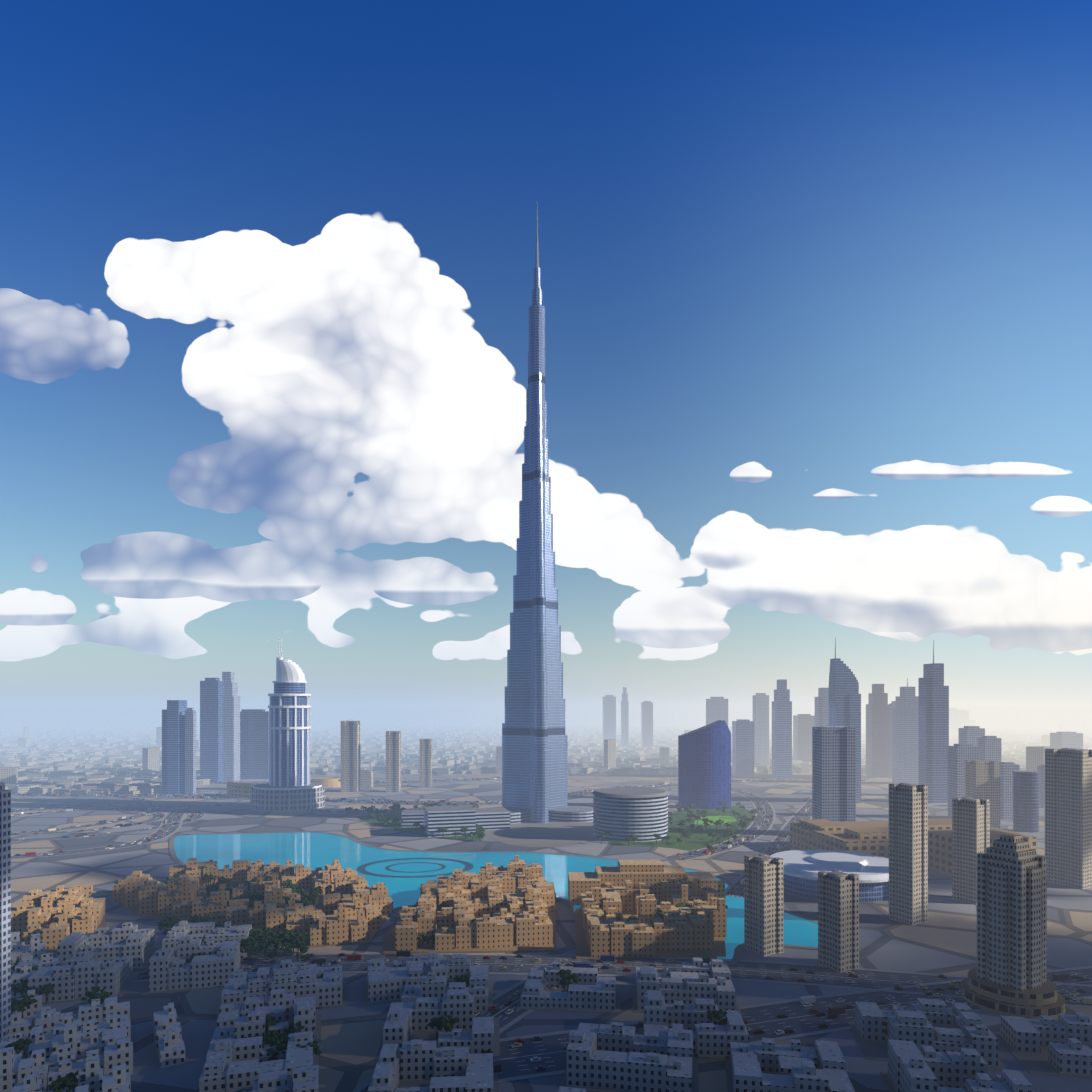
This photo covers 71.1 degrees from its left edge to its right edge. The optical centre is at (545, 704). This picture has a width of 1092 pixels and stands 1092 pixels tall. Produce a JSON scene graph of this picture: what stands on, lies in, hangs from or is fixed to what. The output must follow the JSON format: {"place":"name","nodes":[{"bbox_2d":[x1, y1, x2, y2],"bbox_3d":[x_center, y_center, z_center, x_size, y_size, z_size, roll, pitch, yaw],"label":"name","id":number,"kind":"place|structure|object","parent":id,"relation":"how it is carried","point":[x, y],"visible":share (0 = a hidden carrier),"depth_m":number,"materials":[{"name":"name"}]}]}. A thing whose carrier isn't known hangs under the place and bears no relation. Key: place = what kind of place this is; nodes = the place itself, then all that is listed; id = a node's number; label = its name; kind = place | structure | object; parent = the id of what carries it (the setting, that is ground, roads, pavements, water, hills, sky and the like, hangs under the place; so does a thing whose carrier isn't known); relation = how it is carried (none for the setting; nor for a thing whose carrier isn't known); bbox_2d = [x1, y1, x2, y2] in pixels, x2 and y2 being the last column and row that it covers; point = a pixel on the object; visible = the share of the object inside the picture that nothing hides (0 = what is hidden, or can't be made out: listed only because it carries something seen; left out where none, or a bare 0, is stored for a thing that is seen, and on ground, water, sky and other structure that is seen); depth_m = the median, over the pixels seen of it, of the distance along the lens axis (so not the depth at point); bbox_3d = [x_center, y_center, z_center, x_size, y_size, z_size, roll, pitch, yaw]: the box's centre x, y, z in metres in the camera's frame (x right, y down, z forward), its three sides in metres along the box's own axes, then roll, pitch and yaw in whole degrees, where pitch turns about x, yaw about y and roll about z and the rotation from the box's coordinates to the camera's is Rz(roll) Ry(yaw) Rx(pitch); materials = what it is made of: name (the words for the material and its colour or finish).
{"place":"outdoors","nodes":[
{"label":"outdoors","id":0,"kind":"place"},
{"bbox_2d":[11,794,164,835],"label":"road","id":1,"kind":"structure","parent":0,"point":[160,808],"depth_m":1067.12,"materials":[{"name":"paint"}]},
{"bbox_2d":[11,804,382,858],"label":"lake road","id":2,"kind":"structure","parent":0,"point":[171,830],"depth_m":925.68,"materials":[{"name":"asphalt"},{"name":"paint"}]},
{"bbox_2d":[252,943,296,956],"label":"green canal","id":3,"kind":"structure","parent":0,"point":[269,948],"depth_m":478.16,"materials":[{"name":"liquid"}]},
{"bbox_2d":[361,770,373,786],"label":"building","id":4,"kind":"structure","parent":0,"point":[367,778],"depth_m":1432.16,"materials":[{"name":"concrete"}]},
{"bbox_2d":[174,832,817,958],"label":"lake","id":5,"kind":"structure","parent":0,"point":[313,850],"depth_m":760.11,"materials":[{"name":"liquid"}]},
{"bbox_2d":[357,858,473,877],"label":"fountain rings","id":6,"kind":"object","parent":5,"relation":"on","point":[361,868],"visible":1,"depth_m":726.09,"materials":[{"name":"teal liquid"}]},
{"bbox_2d":[0,706,1091,1091],"bbox_3d":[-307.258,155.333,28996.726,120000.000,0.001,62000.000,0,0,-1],"label":"ground","id":7,"kind":"structure","parent":0,"point":[942,940],"depth_m":689.69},
{"bbox_2d":[0,782,10,1041],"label":"apartment tower","id":8,"kind":"structure","parent":7,"relation":"on","point":[5,907],"depth_m":348.80,"materials":[{"name":"grey concrete"}]},
{"bbox_2d":[11,932,58,997],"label":"apartment building","id":9,"kind":"structure","parent":7,"relation":"on","point":[36,949],"depth_m":436.46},
{"bbox_2d":[11,884,105,952],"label":"old town buildings","id":10,"kind":"structure","parent":7,"relation":"on","point":[53,918],"depth_m":511.06,"materials":[{"name":"stone"}]},
{"bbox_2d":[11,809,166,834],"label":"road","id":11,"kind":"structure","parent":7,"relation":"on","point":[152,819],"depth_m":1039.10,"materials":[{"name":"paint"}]},
{"bbox_2d":[0,989,184,1091],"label":"low-rise buildings","id":12,"kind":"structure","parent":7,"relation":"on","point":[87,1040],"depth_m":329.48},
{"bbox_2d":[11,805,205,841],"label":"road","id":13,"kind":"structure","parent":7,"relation":"on","point":[194,817],"depth_m":1012.52,"materials":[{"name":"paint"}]},
{"bbox_2d":[162,700,186,793],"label":"tower","id":14,"kind":"structure","parent":7,"relation":"on","point":[173,747],"depth_m":1322.43,"materials":[{"name":"blue glass"}]},
{"bbox_2d":[185,708,195,793],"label":"tower","id":15,"kind":"structure","parent":7,"relation":"on","point":[190,750],"depth_m":1322.65,"materials":[{"name":"blue glass"}]},
{"bbox_2d":[200,678,223,782],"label":"tower","id":16,"kind":"structure","parent":7,"relation":"on","point":[211,729],"depth_m":1509.62,"materials":[{"name":"blue glass"}]},
{"bbox_2d":[222,672,239,781],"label":"tower","id":17,"kind":"structure","parent":7,"relation":"on","point":[231,734],"depth_m":1531.68,"materials":[{"name":"glass"}]},
{"bbox_2d":[28,920,448,1008],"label":"low-rise buildings","id":18,"kind":"structure","parent":7,"relation":"on","point":[105,959],"depth_m":419.15,"materials":[{"name":"white concrete"}]},
{"bbox_2d":[227,780,265,797],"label":"building","id":19,"kind":"structure","parent":7,"relation":"on","point":[238,790],"depth_m":1270.79,"materials":[{"name":"concrete"}]},
{"bbox_2d":[113,858,392,947],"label":"old town buildings","id":20,"kind":"structure","parent":7,"relation":"on","point":[359,912],"depth_m":561.24,"materials":[{"name":"stone"}]},
{"bbox_2d":[240,709,268,778],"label":"tower","id":21,"kind":"structure","parent":7,"relation":"on","point":[254,744],"depth_m":1588.94,"materials":[{"name":"blue glass"}]},
{"bbox_2d":[198,962,321,1091],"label":"apartment buildings","id":22,"kind":"structure","parent":7,"relation":"on","point":[239,1061],"depth_m":337.52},
{"bbox_2d":[251,637,324,810],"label":"hotel tower","id":23,"kind":"structure","parent":7,"relation":"on","point":[289,786],"depth_m":1142.82,"materials":[{"name":"white glass"}]},
{"bbox_2d":[310,777,340,787],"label":"building","id":24,"kind":"structure","parent":7,"relation":"on","point":[330,782],"depth_m":1431.75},
{"bbox_2d":[341,721,360,791],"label":"tower","id":25,"kind":"structure","parent":7,"relation":"on","point":[350,756],"depth_m":1351.53,"materials":[{"name":"concrete"}]},
{"bbox_2d":[5,802,757,1091],"bbox_3d":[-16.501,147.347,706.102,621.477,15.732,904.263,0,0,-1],"label":"trees","id":26,"kind":"object","parent":7,"relation":"on","point":[69,1080],"visible":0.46,"depth_m":477.98,"materials":[{"name":"green plant"}]},
{"bbox_2d":[386,731,400,791],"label":"tower","id":27,"kind":"structure","parent":7,"relation":"on","point":[393,761],"depth_m":1352.19,"materials":[{"name":"concrete"}]},
{"bbox_2d":[358,809,485,840],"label":"park lawn","id":28,"kind":"structure","parent":7,"relation":"on","point":[392,816],"depth_m":971.35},
{"bbox_2d":[420,739,431,786],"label":"tower","id":29,"kind":"structure","parent":7,"relation":"on","point":[425,762],"depth_m":1433.95,"materials":[{"name":"metal"}]},
{"bbox_2d":[367,954,499,1091],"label":"low-rise buildings","id":30,"kind":"structure","parent":7,"relation":"on","point":[414,1054],"depth_m":339.29,"materials":[{"name":"plaster"},{"name":"concrete"},{"name":"glass"}]},
{"bbox_2d":[11,776,888,805],"bbox_3d":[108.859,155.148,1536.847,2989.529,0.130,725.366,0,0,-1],"label":"highway","id":31,"kind":"structure","parent":7,"relation":"on","point":[225,797],"depth_m":1287.38,"materials":[{"name":"asphalt"}]},
{"bbox_2d":[353,961,569,1091],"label":"diagonal road","id":32,"kind":"structure","parent":7,"relation":"on","point":[511,1019],"depth_m":387.19,"materials":[{"name":"asphalt"}]},
{"bbox_2d":[383,855,556,954],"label":"town buildings","id":33,"kind":"structure","parent":7,"relation":"on","point":[517,896],"depth_m":508.82,"materials":[{"name":"stone"}]},
{"bbox_2d":[169,832,817,965],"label":"promenade","id":34,"kind":"structure","parent":7,"relation":"on","point":[737,957],"depth_m":700.11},
{"bbox_2d":[210,765,811,783],"bbox_3d":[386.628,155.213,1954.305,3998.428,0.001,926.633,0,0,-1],"label":"highway","id":35,"kind":"structure","parent":7,"relation":"on","point":[457,779],"depth_m":1557.84,"materials":[{"name":"asphalt"}]},
{"bbox_2d":[402,787,668,841],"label":"low-rise buildings","id":36,"kind":"structure","parent":7,"relation":"on","point":[621,814],"depth_m":887.26,"materials":[{"name":"white concrete"}]},
{"bbox_2d":[483,820,592,846],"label":"plaza","id":37,"kind":"structure","parent":7,"relation":"on","point":[531,833],"depth_m":911.63,"materials":[{"name":"grey concrete"}]},
{"bbox_2d":[0,712,1091,793],"bbox_3d":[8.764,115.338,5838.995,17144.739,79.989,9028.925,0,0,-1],"label":"distant city","id":38,"kind":"object","parent":7,"relation":"on","point":[138,770],"visible":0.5,"depth_m":2445.98},
{"bbox_2d":[502,210,592,823],"bbox_3d":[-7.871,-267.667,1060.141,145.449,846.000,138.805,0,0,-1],"label":"skyscraper","id":39,"kind":"structure","parent":7,"relation":"on","point":[534,763],"depth_m":1043.94,"materials":[{"name":"blue glass"}]},
{"bbox_2d":[133,953,1091,1007],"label":"boulevard","id":40,"kind":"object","parent":7,"relation":"on","point":[753,970],"visible":0.44,"depth_m":447.45,"materials":[{"name":"asphalt"}]},
{"bbox_2d":[621,687,628,748],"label":"tower","id":41,"kind":"structure","parent":7,"relation":"on","point":[624,721],"depth_m":2630.75,"materials":[{"name":"blue glass"}]},
{"bbox_2d":[516,957,749,1058],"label":"low-rise buildings","id":42,"kind":"structure","parent":7,"relation":"on","point":[688,996],"depth_m":387.23,"materials":[{"name":"plaster"},{"name":"concrete"},{"name":"glass"}]},
{"bbox_2d":[568,860,717,904],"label":"building","id":43,"kind":"structure","parent":7,"relation":"on","point":[652,875],"depth_m":594.05,"materials":[{"name":"stone"}]},
{"bbox_2d":[641,701,652,746],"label":"tower","id":44,"kind":"structure","parent":7,"relation":"on","point":[646,723],"depth_m":2631.61,"materials":[{"name":"grey glass"}]},
{"bbox_2d":[575,876,726,958],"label":"town buildings","id":45,"kind":"structure","parent":7,"relation":"on","point":[696,926],"depth_m":496.79,"materials":[{"name":"stone"}]},
{"bbox_2d":[608,805,751,850],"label":"park","id":46,"kind":"structure","parent":7,"relation":"on","point":[696,840],"depth_m":925.88,"materials":[{"name":"green plant"}]},
{"bbox_2d":[678,720,730,808],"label":"skyscraper","id":47,"kind":"structure","parent":7,"relation":"on","point":[704,766],"depth_m":1137.50,"materials":[{"name":"blue glass"}]},
{"bbox_2d":[706,697,727,725],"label":"tower","id":48,"kind":"structure","parent":7,"relation":"on","point":[716,708],"depth_m":1963.33,"materials":[{"name":"grey concrete"}]},
{"bbox_2d":[666,787,775,859],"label":"road","id":49,"kind":"structure","parent":7,"relation":"on","point":[750,829],"depth_m":932.16,"materials":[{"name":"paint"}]},
{"bbox_2d":[753,693,768,763],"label":"tower","id":50,"kind":"structure","parent":7,"relation":"on","point":[761,723],"depth_m":1879.04,"materials":[{"name":"grey concrete"}]},
{"bbox_2d":[744,854,782,955],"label":"tower","id":51,"kind":"structure","parent":7,"relation":"on","point":[763,904],"depth_m":476.63,"materials":[{"name":"concrete"}]},
{"bbox_2d":[772,679,791,778],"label":"tower","id":52,"kind":"structure","parent":7,"relation":"on","point":[781,735],"depth_m":1589.19,"materials":[{"name":"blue glass"}]},
{"bbox_2d":[493,966,1091,1082],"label":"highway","id":53,"kind":"structure","parent":7,"relation":"on","point":[800,1020],"depth_m":375.25,"materials":[{"name":"asphalt"}]},
{"bbox_2d":[11,772,1091,1089],"bbox_3d":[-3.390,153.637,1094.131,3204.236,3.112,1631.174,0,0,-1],"label":"cars","id":54,"kind":"object","parent":53,"relation":"on","point":[803,1000],"visible":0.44,"depth_m":457.76,"materials":[{"name":"paint"}]},
{"bbox_2d":[725,778,871,897],"bbox_3d":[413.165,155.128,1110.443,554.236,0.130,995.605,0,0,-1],"label":"road","id":55,"kind":"structure","parent":7,"relation":"on","point":[784,841],"depth_m":871.25,"materials":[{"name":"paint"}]},
{"bbox_2d":[793,714,814,764],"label":"tower","id":56,"kind":"structure","parent":7,"relation":"on","point":[803,724],"depth_m":1965.79,"materials":[{"name":"grey glass"}]},
{"bbox_2d":[815,688,828,726],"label":"tower","id":57,"kind":"structure","parent":7,"relation":"on","point":[822,709],"depth_m":1603.83,"materials":[{"name":"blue glass"}]},
{"bbox_2d":[558,998,1091,1091],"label":"low-rise buildings","id":58,"kind":"structure","parent":7,"relation":"on","point":[929,1045],"depth_m":320.04,"materials":[{"name":"painted plaster"},{"name":"window glass"},{"name":"concrete"}]},
{"bbox_2d":[769,850,888,902],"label":"mall atrium disc","id":59,"kind":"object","parent":7,"relation":"on","point":[802,869],"visible":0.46,"depth_m":623.52,"materials":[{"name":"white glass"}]},
{"bbox_2d":[818,869,858,972],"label":"tower","id":60,"kind":"structure","parent":7,"relation":"on","point":[838,920],"depth_m":447.66,"materials":[{"name":"concrete"}]},
{"bbox_2d":[866,684,888,776],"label":"tower","id":61,"kind":"structure","parent":7,"relation":"on","point":[877,735],"depth_m":1627.34,"materials":[{"name":"grey glass"}]},
{"bbox_2d":[790,818,1035,875],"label":"mall block","id":62,"kind":"structure","parent":7,"relation":"on","point":[869,837],"depth_m":755.53,"materials":[{"name":"stone"}]},
{"bbox_2d":[949,708,957,733],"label":"tower","id":63,"kind":"structure","parent":7,"relation":"on","point":[953,720],"depth_m":3941.34,"materials":[{"name":"grey glass"}]},
{"bbox_2d":[958,710,968,733],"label":"tower","id":64,"kind":"structure","parent":7,"relation":"on","point":[963,718],"depth_m":3941.95,"materials":[{"name":"grey glass"}]},
{"bbox_2d":[960,833,1065,1018],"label":"tower","id":65,"kind":"structure","parent":7,"relation":"on","point":[1007,976],"depth_m":390.90,"materials":[{"name":"concrete"}]},
{"bbox_2d":[1050,732,1082,748],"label":"tower","id":66,"kind":"structure","parent":7,"relation":"on","point":[1067,739],"depth_m":1669.49,"materials":[{"name":"grey concrete"}]},
{"bbox_2d":[0,0,1091,705],"label":"sky","id":67,"kind":"structure","parent":0,"point":[816,275],"materials":[{"name":"blue"}]},
{"bbox_2d":[603,695,615,747],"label":"tower","id":68,"kind":"structure","parent":0,"point":[609,716],"depth_m":2695.95,"materials":[{"name":"grey glass"}]},
{"bbox_2d":[694,816,736,824],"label":"bright lawn","id":69,"kind":"structure","parent":0,"point":[727,819],"depth_m":1030.34,"materials":[{"name":"green plant"}]},
{"bbox_2d":[732,719,753,775],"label":"tower","id":70,"kind":"structure","parent":0,"point":[742,747],"depth_m":1661.66,"materials":[{"name":"blue glass"}]},
{"bbox_2d":[812,726,855,821],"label":"tower","id":71,"kind":"structure","parent":0,"point":[833,774],"depth_m":897.95,"materials":[{"name":"grey concrete"}]},
{"bbox_2d":[829,637,860,802],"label":"skyscraper","id":72,"kind":"structure","parent":0,"point":[844,702],"depth_m":1201.51,"materials":[{"name":"grey glass"}]},
{"bbox_2d":[889,701,894,777],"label":"tower","id":73,"kind":"structure","parent":0,"point":[891,704],"depth_m":1611.09,"materials":[{"name":"grey glass"}]},
{"bbox_2d":[892,678,917,783],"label":"tower","id":74,"kind":"structure","parent":0,"point":[905,740],"depth_m":1482.94,"materials":[{"name":"grey glass"}]},
{"bbox_2d":[889,783,927,924],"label":"tower","id":75,"kind":"structure","parent":0,"point":[908,853],"depth_m":543.63,"materials":[{"name":"concrete"}]},
{"bbox_2d":[918,640,948,802],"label":"tower","id":76,"kind":"structure","parent":0,"point":[933,717],"depth_m":1204.89,"materials":[{"name":"grey glass"}]},
{"bbox_2d":[948,744,977,817],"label":"tower","id":77,"kind":"structure","parent":0,"point":[959,755],"depth_m":1032.03,"materials":[{"name":"grey concrete"}]},
{"bbox_2d":[952,797,989,904],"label":"tower","id":78,"kind":"structure","parent":0,"point":[970,828],"depth_m":600.73,"materials":[{"name":"concrete"}]},
{"bbox_2d":[959,726,984,746],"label":"tower","id":79,"kind":"structure","parent":0,"point":[970,734],"depth_m":1274.50,"materials":[{"name":"grey concrete"}]},
{"bbox_2d":[965,760,999,828],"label":"tower","id":80,"kind":"structure","parent":0,"point":[982,779],"depth_m":942.65,"materials":[{"name":"concrete"}]},
{"bbox_2d":[978,736,1000,761],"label":"tower","id":81,"kind":"structure","parent":0,"point":[989,747],"depth_m":1203.91,"materials":[{"name":"grey concrete"}]},
{"bbox_2d":[1000,762,1019,818],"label":"tower","id":82,"kind":"structure","parent":0,"point":[1007,769],"depth_m":1031.88,"materials":[{"name":"grey concrete"}]},
{"bbox_2d":[1013,771,1038,832],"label":"tower","id":83,"kind":"structure","parent":0,"point":[1025,801],"depth_m":928.25,"materials":[{"name":"grey glass"}]},
{"bbox_2d":[1037,764,1044,807],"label":"tower","id":84,"kind":"structure","parent":0,"point":[1041,769],"depth_m":1147.64,"materials":[{"name":"grey concrete"}]},
{"bbox_2d":[1045,748,1091,888],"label":"tower","id":85,"kind":"structure","parent":0,"point":[1068,813],"depth_m":654.01,"materials":[{"name":"concrete"}]}
]}

